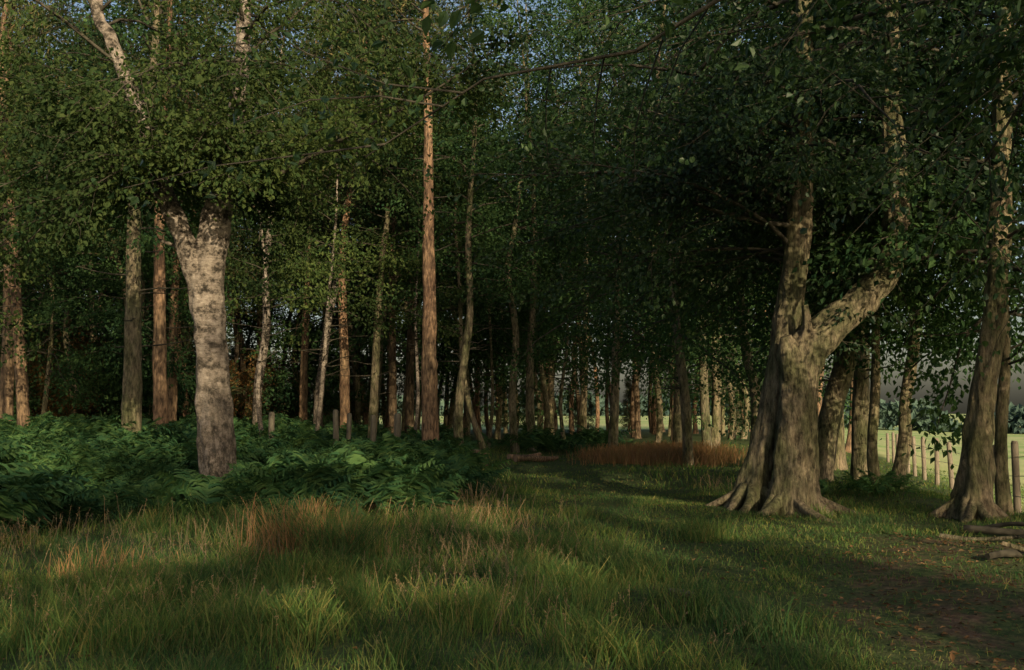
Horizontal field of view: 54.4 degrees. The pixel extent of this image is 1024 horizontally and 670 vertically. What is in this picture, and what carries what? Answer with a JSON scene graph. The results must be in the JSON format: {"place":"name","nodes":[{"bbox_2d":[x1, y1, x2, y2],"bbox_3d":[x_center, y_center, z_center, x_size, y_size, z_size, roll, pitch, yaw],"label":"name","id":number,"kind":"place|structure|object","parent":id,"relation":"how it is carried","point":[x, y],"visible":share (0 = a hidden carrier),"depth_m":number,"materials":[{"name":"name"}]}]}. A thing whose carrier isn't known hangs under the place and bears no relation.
{"place":"outdoors","nodes":[
{"label":"outdoors","id":0,"kind":"place"},
{"bbox_2d":[0,443,1023,669],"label":"grass","id":1,"kind":"structure","parent":0,"point":[345,570],"depth_m":8.25,"materials":[{"name":"green plant"}]},
{"bbox_2d":[0,414,1023,669],"bbox_3d":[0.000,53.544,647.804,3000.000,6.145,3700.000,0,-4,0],"label":"ground","id":2,"kind":"structure","parent":0,"point":[982,622],"depth_m":9.29,"materials":[{"name":"green plant"}]},
{"bbox_2d":[0,367,43,415],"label":"understorey shrub","id":3,"kind":"object","parent":2,"relation":"on","point":[31,403],"visible":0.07,"depth_m":36.88,"materials":[{"name":"green plant"}]},
{"bbox_2d":[0,341,89,418],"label":"dead larch shrub","id":4,"kind":"object","parent":2,"relation":"on","point":[37,383],"visible":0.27,"depth_m":38.39,"materials":[{"name":"brown plant"}]},
{"bbox_2d":[0,0,91,420],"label":"pine tree","id":5,"kind":"object","parent":2,"relation":"on","point":[7,375],"visible":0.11,"depth_m":29.93,"materials":[{"name":"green plant"}]},
{"bbox_2d":[0,24,116,371],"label":"birch tree","id":6,"kind":"object","parent":2,"relation":"on","point":[22,278],"visible":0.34,"depth_m":24.83,"materials":[{"name":"green plant"}]},
{"bbox_2d":[0,0,121,311],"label":"pine tree","id":7,"kind":"object","parent":2,"relation":"on","point":[16,7],"visible":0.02,"depth_m":40.29,"materials":[{"name":"green plant"}]},
{"bbox_2d":[0,0,125,428],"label":"pine tree","id":8,"kind":"object","parent":2,"relation":"on","point":[22,392],"visible":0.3,"depth_m":27.97,"materials":[{"name":"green plant"}]},
{"bbox_2d":[34,328,115,418],"bbox_3d":[-17.896,2.204,41.251,3.726,5.056,4.482,-1,-5,14],"label":"dead larch shrub","id":9,"kind":"object","parent":2,"relation":"on","point":[91,408],"visible":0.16,"depth_m":40.93,"materials":[{"name":"brown plant"}]},
{"bbox_2d":[0,132,153,413],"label":"beech tree","id":10,"kind":"object","parent":2,"relation":"on","point":[57,374],"visible":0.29,"depth_m":35.92,"materials":[{"name":"green plant"}]},
{"bbox_2d":[0,5,189,418],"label":"beech tree","id":11,"kind":"object","parent":2,"relation":"on","point":[65,332],"visible":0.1,"depth_m":39.13,"materials":[{"name":"green plant"}]},
{"bbox_2d":[13,0,198,415],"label":"beech tree","id":12,"kind":"object","parent":2,"relation":"on","point":[84,19],"visible":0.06,"depth_m":42.55,"materials":[{"name":"green plant"}]},
{"bbox_2d":[0,0,258,330],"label":"beech tree","id":13,"kind":"object","parent":2,"relation":"on","point":[78,282],"visible":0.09,"depth_m":36.65,"materials":[{"name":"green plant"}]},
{"bbox_2d":[24,175,251,392],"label":"beech tree","id":14,"kind":"object","parent":2,"relation":"on","point":[146,265],"visible":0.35,"depth_m":32.60,"materials":[{"name":"green plant"}]},
{"bbox_2d":[84,368,193,421],"bbox_3d":[-15.174,2.814,40.924,4.602,4.010,4.175,-5,-7,34],"label":"understorey shrub","id":15,"kind":"object","parent":2,"relation":"on","point":[108,403],"visible":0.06,"depth_m":40.31,"materials":[{"name":"green plant"}]},
{"bbox_2d":[84,347,195,422],"bbox_3d":[-14.342,2.559,39.874,5.198,4.529,4.716,2,-6,-33],"label":"understorey shrub","id":16,"kind":"object","parent":2,"relation":"on","point":[147,400],"visible":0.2,"depth_m":39.09,"materials":[{"name":"green plant"}]},
{"bbox_2d":[102,220,194,412],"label":"spruce tree","id":17,"kind":"object","parent":2,"relation":"on","point":[117,341],"visible":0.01,"depth_m":47.27,"materials":[{"name":"green plant"}]},
{"bbox_2d":[0,0,310,432],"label":"beech tree","id":18,"kind":"object","parent":2,"relation":"on","point":[132,396],"visible":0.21,"depth_m":23.91,"materials":[{"name":"green plant"}]},
{"bbox_2d":[37,0,279,426],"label":"pine tree","id":19,"kind":"object","parent":2,"relation":"on","point":[160,388],"visible":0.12,"depth_m":29.92,"materials":[{"name":"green plant"}]},
{"bbox_2d":[102,80,263,418],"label":"spruce tree","id":20,"kind":"object","parent":2,"relation":"on","point":[184,413],"visible":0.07,"depth_m":43.10,"materials":[{"name":"green plant"}]},
{"bbox_2d":[117,0,290,420],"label":"pine tree","id":21,"kind":"object","parent":2,"relation":"on","point":[172,401],"visible":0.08,"depth_m":34.05,"materials":[{"name":"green plant"}]},
{"bbox_2d":[113,0,302,414],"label":"beech tree","id":22,"kind":"object","parent":2,"relation":"on","point":[253,246],"visible":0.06,"depth_m":49.35,"materials":[{"name":"green plant"}]},
{"bbox_2d":[167,5,284,350],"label":"beech tree","id":23,"kind":"object","parent":2,"relation":"on","point":[245,319],"visible":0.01,"depth_m":57.81,"materials":[{"name":"green plant"}]},
{"bbox_2d":[183,103,279,410],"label":"pine tree","id":24,"kind":"object","parent":2,"relation":"on","point":[236,350],"visible":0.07,"depth_m":50.63,"materials":[{"name":"green plant"}]},
{"bbox_2d":[190,43,298,357],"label":"pine tree","id":25,"kind":"object","parent":2,"relation":"on","point":[259,323],"visible":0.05,"depth_m":52.23,"materials":[{"name":"green plant"}]},
{"bbox_2d":[207,55,282,407],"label":"pine tree","id":26,"kind":"object","parent":2,"relation":"on","point":[241,340],"visible":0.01,"depth_m":54.71,"materials":[{"name":"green plant"}]},
{"bbox_2d":[226,249,282,395],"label":"spruce tree","id":27,"kind":"object","parent":2,"relation":"on","point":[247,345],"visible":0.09,"depth_m":68.42,"materials":[{"name":"green plant"}]},
{"bbox_2d":[229,349,287,419],"bbox_3d":[-12.720,2.913,47.146,3.961,4.574,3.326,-2,-5,28],"label":"dead larch shrub","id":28,"kind":"object","parent":2,"relation":"on","point":[245,379],"visible":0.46,"depth_m":46.87,"materials":[{"name":"brown plant"}]},
{"bbox_2d":[0,0,536,510],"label":"birch tree","id":29,"kind":"object","parent":2,"relation":"on","point":[98,122],"visible":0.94,"depth_m":15.42,"materials":[{"name":"green plant"}]},
{"bbox_2d":[237,351,312,420],"bbox_3d":[-12.185,3.263,51.214,4.288,5.082,3.631,2,-5,-20],"label":"dead larch shrub","id":30,"kind":"object","parent":2,"relation":"on","point":[285,365],"visible":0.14,"depth_m":50.91,"materials":[{"name":"brown plant"}]},
{"bbox_2d":[206,0,344,424],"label":"birch tree","id":31,"kind":"object","parent":2,"relation":"on","point":[265,352],"visible":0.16,"depth_m":40.11,"materials":[{"name":"green plant"}]},
{"bbox_2d":[186,57,370,436],"bbox_3d":[-7.584,-2.574,31.071,5.682,13.072,5.350,-4,-6,40],"label":"birch tree","id":32,"kind":"object","parent":2,"relation":"on","point":[266,274],"visible":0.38,"depth_m":31.02,"materials":[{"name":"green plant"}]},
{"bbox_2d":[236,310,364,427],"bbox_3d":[-10.175,1.915,48.110,6.097,6.718,5.653,1,-5,-15],"label":"understorey shrub","id":33,"kind":"object","parent":2,"relation":"on","point":[331,399],"visible":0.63,"depth_m":47.63,"materials":[{"name":"green plant"}]},
{"bbox_2d":[264,0,380,420],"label":"pine tree","id":34,"kind":"object","parent":2,"relation":"on","point":[303,388],"visible":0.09,"depth_m":44.95,"materials":[{"name":"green plant"}]},
{"bbox_2d":[254,187,398,420],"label":"beech tree","id":35,"kind":"object","parent":2,"relation":"on","point":[334,321],"visible":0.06,"depth_m":59.33,"materials":[{"name":"green plant"}]},
{"bbox_2d":[246,70,412,432],"bbox_3d":[-6.524,-2.491,35.806,6.540,13.488,6.083,0,-4,0],"label":"birch tree","id":36,"kind":"object","parent":2,"relation":"on","point":[335,246],"visible":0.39,"depth_m":35.12,"materials":[{"name":"green plant"}]},
{"bbox_2d":[268,410,400,443],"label":"old fence posts","id":37,"kind":"object","parent":2,"relation":"on","point":[397,425],"visible":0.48,"depth_m":28.22,"materials":[{"name":"grey wood"}]},
{"bbox_2d":[284,29,385,425],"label":"pine tree","id":38,"kind":"object","parent":2,"relation":"on","point":[329,232],"visible":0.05,"depth_m":51.50,"materials":[{"name":"green plant"}]},
{"bbox_2d":[299,2,393,426],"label":"birch tree","id":39,"kind":"object","parent":2,"relation":"on","point":[316,395],"visible":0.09,"depth_m":41.99,"materials":[{"name":"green plant"}]},
{"bbox_2d":[239,0,453,427],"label":"beech tree","id":40,"kind":"object","parent":2,"relation":"on","point":[357,403],"visible":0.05,"depth_m":53.21,"materials":[{"name":"green plant"}]},
{"bbox_2d":[281,0,421,427],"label":"pine tree","id":41,"kind":"object","parent":2,"relation":"on","point":[344,346],"visible":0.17,"depth_m":38.03,"materials":[{"name":"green plant"}]},
{"bbox_2d":[329,269,402,427],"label":"spruce tree","id":42,"kind":"object","parent":2,"relation":"on","point":[381,410],"visible":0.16,"depth_m":55.30,"materials":[{"name":"green plant"}]},
{"bbox_2d":[0,470,745,665],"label":"meadow grass seed heads","id":43,"kind":"object","parent":2,"relation":"on","point":[443,565],"visible":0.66,"depth_m":10.04,"materials":[{"name":"plant"}]},
{"bbox_2d":[280,0,473,437],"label":"beech tree","id":44,"kind":"object","parent":2,"relation":"on","point":[374,385],"visible":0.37,"depth_m":36.11,"materials":[{"name":"green plant"}]},
{"bbox_2d":[8,439,748,588],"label":"dry red grass","id":45,"kind":"structure","parent":2,"relation":"on","point":[655,452],"depth_m":28.94,"materials":[{"name":"brown plant"}]},
{"bbox_2d":[271,0,497,409],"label":"beech tree","id":46,"kind":"object","parent":2,"relation":"on","point":[336,342],"visible":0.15,"depth_m":47.04,"materials":[{"name":"green plant"}]},
{"bbox_2d":[321,0,466,432],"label":"pine tree","id":47,"kind":"object","parent":2,"relation":"on","point":[392,401],"visible":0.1,"depth_m":39.99,"materials":[{"name":"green plant"}]},
{"bbox_2d":[351,90,450,428],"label":"pine tree","id":48,"kind":"object","parent":2,"relation":"on","point":[386,423],"visible":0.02,"depth_m":51.86,"materials":[{"name":"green plant"}]},
{"bbox_2d":[318,97,490,432],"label":"birch tree","id":49,"kind":"object","parent":2,"relation":"on","point":[407,318],"visible":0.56,"depth_m":35.97,"materials":[{"name":"green plant"}]},
{"bbox_2d":[333,102,487,429],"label":"beech tree","id":50,"kind":"object","parent":2,"relation":"on","point":[447,385],"visible":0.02,"depth_m":57.57,"materials":[{"name":"green plant"}]},
{"bbox_2d":[329,64,496,430],"bbox_3d":[-4.532,-4.345,49.377,7.956,19.697,8.430,2,0,-2],"label":"beech tree","id":51,"kind":"object","parent":2,"relation":"on","point":[384,376],"visible":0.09,"depth_m":48.66,"materials":[{"name":"green plant"}]},
{"bbox_2d":[295,0,539,441],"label":"pine tree","id":52,"kind":"object","parent":2,"relation":"on","point":[429,400],"visible":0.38,"depth_m":32.14,"materials":[{"name":"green plant"}]},
{"bbox_2d":[336,111,498,403],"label":"beech tree","id":53,"kind":"object","parent":2,"relation":"on","point":[398,371],"visible":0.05,"depth_m":52.41,"materials":[{"name":"green plant"}]},
{"bbox_2d":[357,0,485,431],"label":"pine tree","id":54,"kind":"object","parent":2,"relation":"on","point":[409,400],"visible":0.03,"depth_m":42.89,"materials":[{"name":"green plant"}]},
{"bbox_2d":[396,299,463,423],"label":"spruce tree","id":55,"kind":"object","parent":2,"relation":"on","point":[443,394],"visible":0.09,"depth_m":68.31,"materials":[{"name":"green plant"}]},
{"bbox_2d":[372,102,538,453],"bbox_3d":[-2.138,-1.882,36.256,6.235,12.878,6.194,0,-4,0],"label":"beech tree","id":56,"kind":"object","parent":2,"relation":"on","point":[483,293],"visible":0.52,"depth_m":35.76,"materials":[{"name":"green plant"}]},
{"bbox_2d":[350,66,562,438],"bbox_3d":[-2.840,-4.285,51.318,10.968,20.029,10.250,-1,-5,24],"label":"beech tree","id":57,"kind":"object","parent":2,"relation":"on","point":[467,418],"visible":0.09,"depth_m":50.36,"materials":[{"name":"green plant"}]},
{"bbox_2d":[0,411,922,542],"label":"bracken","id":58,"kind":"object","parent":2,"relation":"on","point":[44,454],"visible":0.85,"depth_m":16.96,"materials":[{"name":"green plant"}]},
{"bbox_2d":[414,102,512,430],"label":"beech tree","id":59,"kind":"object","parent":2,"relation":"on","point":[451,411],"visible":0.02,"depth_m":59.14,"materials":[{"name":"green plant"}]},
{"bbox_2d":[439,117,508,433],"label":"tree","id":60,"kind":"object","parent":2,"relation":"on","point":[477,413],"depth_m":70.16,"materials":[{"name":"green plant"}]},
{"bbox_2d":[384,0,564,444],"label":"beech tree","id":61,"kind":"object","parent":2,"relation":"on","point":[458,407],"visible":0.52,"depth_m":34.97,"materials":[{"name":"green plant"}]},
{"bbox_2d":[407,158,563,449],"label":"beech tree","id":62,"kind":"object","parent":2,"relation":"on","point":[495,345],"visible":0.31,"depth_m":40.77,"materials":[{"name":"green plant"}]},
{"bbox_2d":[0,475,1023,669],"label":"leaf litter","id":63,"kind":"object","parent":2,"relation":"on","point":[952,657],"visible":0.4,"depth_m":8.59,"materials":[{"name":"brown plant"}]},
{"bbox_2d":[445,127,581,438],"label":"beech tree","id":64,"kind":"object","parent":2,"relation":"on","point":[499,414],"visible":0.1,"depth_m":57.03,"materials":[{"name":"green plant"}]},
{"bbox_2d":[408,0,626,452],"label":"beech tree","id":65,"kind":"object","parent":2,"relation":"on","point":[513,430],"visible":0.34,"depth_m":37.91,"materials":[{"name":"green plant"}]},
{"bbox_2d":[444,106,599,436],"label":"beech tree","id":66,"kind":"object","parent":2,"relation":"on","point":[539,413],"visible":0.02,"depth_m":59.04,"materials":[{"name":"green plant"}]},
{"bbox_2d":[437,103,612,424],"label":"beech tree","id":67,"kind":"object","parent":2,"relation":"on","point":[486,363],"visible":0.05,"depth_m":53.58,"materials":[{"name":"green plant"}]},
{"bbox_2d":[455,7,616,429],"bbox_3d":[1.452,-5.368,48.674,10.541,21.588,9.195,-3,-2,34],"label":"beech tree","id":68,"kind":"object","parent":2,"relation":"on","point":[545,402],"visible":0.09,"depth_m":47.71,"materials":[{"name":"green plant"}]},
{"bbox_2d":[513,454,558,461],"bbox_3d":[0.745,3.746,30.309,1.652,0.248,0.238,3,-6,-38],"label":"felled log","id":69,"kind":"object","parent":2,"relation":"on","point":[522,457],"visible":1,"depth_m":30.15,"materials":[{"name":"brown wood"}]},
{"bbox_2d":[441,0,640,451],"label":"beech tree","id":70,"kind":"object","parent":2,"relation":"on","point":[530,414],"visible":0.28,"depth_m":39.05,"materials":[{"name":"green plant"}]},
{"bbox_2d":[59,0,1023,331],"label":"beech tree","id":71,"kind":"object","parent":2,"relation":"on","point":[1009,56],"visible":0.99,"depth_m":8.68,"materials":[{"name":"green plant"}]},
{"bbox_2d":[490,74,608,433],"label":"beech tree","id":72,"kind":"object","parent":2,"relation":"on","point":[551,393],"visible":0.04,"depth_m":55.82,"materials":[{"name":"green plant"}]},
{"bbox_2d":[480,146,645,449],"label":"beech tree","id":73,"kind":"object","parent":2,"relation":"on","point":[565,364],"visible":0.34,"depth_m":40.84,"materials":[{"name":"green plant"}]},
{"bbox_2d":[528,95,605,433],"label":"pine tree","id":74,"kind":"object","parent":2,"relation":"on","point":[571,413],"visible":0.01,"depth_m":67.62,"materials":[{"name":"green plant"}]},
{"bbox_2d":[515,2,625,429],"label":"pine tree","id":75,"kind":"object","parent":2,"relation":"on","point":[607,35],"visible":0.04,"depth_m":57.48,"materials":[{"name":"green plant"}]},
{"bbox_2d":[478,0,694,433],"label":"beech tree","id":76,"kind":"object","parent":2,"relation":"on","point":[583,412],"visible":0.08,"depth_m":46.07,"materials":[{"name":"green plant"}]},
{"bbox_2d":[480,0,747,448],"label":"beech tree","id":77,"kind":"object","parent":2,"relation":"on","point":[613,421],"visible":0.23,"depth_m":36.00,"materials":[{"name":"green plant"}]},
{"bbox_2d":[571,67,660,438],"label":"pine tree","id":78,"kind":"object","parent":2,"relation":"on","point":[637,412],"visible":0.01,"depth_m":58.76,"materials":[{"name":"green plant"}]},
{"bbox_2d":[475,0,781,467],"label":"beech tree","id":79,"kind":"object","parent":2,"relation":"on","point":[686,415],"visible":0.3,"depth_m":29.80,"materials":[{"name":"green plant"}]},
{"bbox_2d":[565,0,693,361],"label":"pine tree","id":80,"kind":"object","parent":2,"relation":"on","point":[618,100],"visible":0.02,"depth_m":51.02,"materials":[{"name":"green plant"}]},
{"bbox_2d":[621,376,640,434],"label":"tree","id":81,"kind":"object","parent":2,"relation":"on","point":[625,403],"visible":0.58,"depth_m":66.23,"materials":[{"name":"green plant"}]},
{"bbox_2d":[606,79,657,436],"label":"pine tree","id":82,"kind":"object","parent":2,"relation":"on","point":[632,416],"depth_m":61.39,"materials":[{"name":"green plant"}]},
{"bbox_2d":[540,0,771,443],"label":"beech tree","id":83,"kind":"object","parent":2,"relation":"on","point":[677,430],"visible":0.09,"depth_m":35.75,"materials":[{"name":"green plant"}]},
{"bbox_2d":[312,389,1023,433],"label":"distant woods","id":84,"kind":"object","parent":2,"relation":"on","point":[888,412],"visible":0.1,"depth_m":311.90,"materials":[{"name":"green plant"}]},
{"bbox_2d":[567,1,769,442],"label":"beech tree","id":85,"kind":"object","parent":2,"relation":"on","point":[659,433],"visible":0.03,"depth_m":48.01,"materials":[{"name":"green plant"}]},
{"bbox_2d":[626,291,724,435],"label":"beech tree","id":86,"kind":"object","parent":2,"relation":"on","point":[669,424],"visible":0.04,"depth_m":64.27,"materials":[{"name":"green plant"}]},
{"bbox_2d":[580,37,776,445],"bbox_3d":[8.618,-4.242,43.934,9.511,18.783,9.356,-3,-5,30],"label":"beech tree","id":87,"kind":"object","parent":2,"relation":"on","point":[715,434],"visible":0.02,"depth_m":42.74,"materials":[{"name":"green plant"}]},
{"bbox_2d":[574,0,784,447],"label":"beech tree","id":88,"kind":"object","parent":2,"relation":"on","point":[704,409],"visible":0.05,"depth_m":41.72,"materials":[{"name":"green plant"}]},
{"bbox_2d":[642,208,769,444],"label":"beech tree","id":89,"kind":"object","parent":2,"relation":"on","point":[720,384],"visible":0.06,"depth_m":49.23,"materials":[{"name":"green plant"}]},
{"bbox_2d":[392,0,1023,522],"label":"beech tree","id":90,"kind":"object","parent":2,"relation":"on","point":[784,446],"visible":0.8,"depth_m":16.22,"materials":[{"name":"green plant"}]},
{"bbox_2d":[632,3,789,439],"bbox_3d":[11.390,-6.669,55.110,12.325,25.241,10.751,-5,-4,32],"label":"beech tree","id":91,"kind":"object","parent":2,"relation":"on","point":[731,416],"visible":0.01,"depth_m":53.78,"materials":[{"name":"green plant"}]},
{"bbox_2d":[687,136,770,438],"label":"beech tree","id":92,"kind":"object","parent":2,"relation":"on","point":[746,401],"visible":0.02,"depth_m":57.18,"materials":[{"name":"green plant"}]},
{"bbox_2d":[600,0,881,445],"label":"beech tree","id":93,"kind":"object","parent":2,"relation":"on","point":[746,356],"visible":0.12,"depth_m":29.86,"materials":[{"name":"green plant"}]},
{"bbox_2d":[635,0,1023,479],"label":"beech tree","id":94,"kind":"object","parent":2,"relation":"on","point":[860,398],"visible":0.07,"depth_m":24.00,"materials":[{"name":"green plant"}]},
{"bbox_2d":[637,0,1023,481],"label":"beech tree","id":95,"kind":"object","parent":2,"relation":"on","point":[838,382],"visible":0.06,"depth_m":22.97,"materials":[{"name":"green plant"}]},
{"bbox_2d":[696,0,1022,469],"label":"beech tree","id":96,"kind":"object","parent":2,"relation":"on","point":[840,461],"visible":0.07,"depth_m":27.27,"materials":[{"name":"green plant"}]},
{"bbox_2d":[697,0,1023,521],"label":"beech tree","id":97,"kind":"object","parent":2,"relation":"on","point":[971,496],"visible":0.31,"depth_m":15.55,"materials":[{"name":"green plant"}]},
{"bbox_2d":[706,0,1016,483],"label":"beech tree","id":98,"kind":"object","parent":2,"relation":"on","point":[872,436],"visible":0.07,"depth_m":21.22,"materials":[{"name":"green plant"}]},
{"bbox_2d":[716,0,1023,489],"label":"beech tree","id":99,"kind":"object","parent":2,"relation":"on","point":[900,464],"visible":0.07,"depth_m":20.95,"materials":[{"name":"green plant"}]},
{"bbox_2d":[792,0,1023,512],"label":"beech tree","id":100,"kind":"object","parent":2,"relation":"on","point":[1003,495],"visible":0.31,"depth_m":16.62,"materials":[{"name":"green plant"}]},
{"bbox_2d":[886,432,1023,514],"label":"post and wire fence","id":101,"kind":"object","parent":2,"relation":"on","point":[1014,457],"visible":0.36,"depth_m":26.02,"materials":[{"name":"grey"}]},
{"bbox_2d":[939,533,1023,540],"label":"fallen branch","id":102,"kind":"object","parent":2,"relation":"on","point":[949,536],"visible":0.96,"depth_m":12.77,"materials":[{"name":"brown wood"}]},
{"bbox_2d":[963,525,1023,535],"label":"fallen branch","id":103,"kind":"object","parent":2,"relation":"on","point":[988,530],"visible":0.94,"depth_m":13.23,"materials":[{"name":"brown wood"}]},
{"bbox_2d":[985,549,1023,559],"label":"fallen branch","id":104,"kind":"object","parent":2,"relation":"on","point":[1014,553],"visible":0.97,"depth_m":10.37,"materials":[{"name":"brown wood"}]},
{"bbox_2d":[0,0,1023,413],"label":"sky","id":105,"kind":"structure","parent":0,"point":[1016,396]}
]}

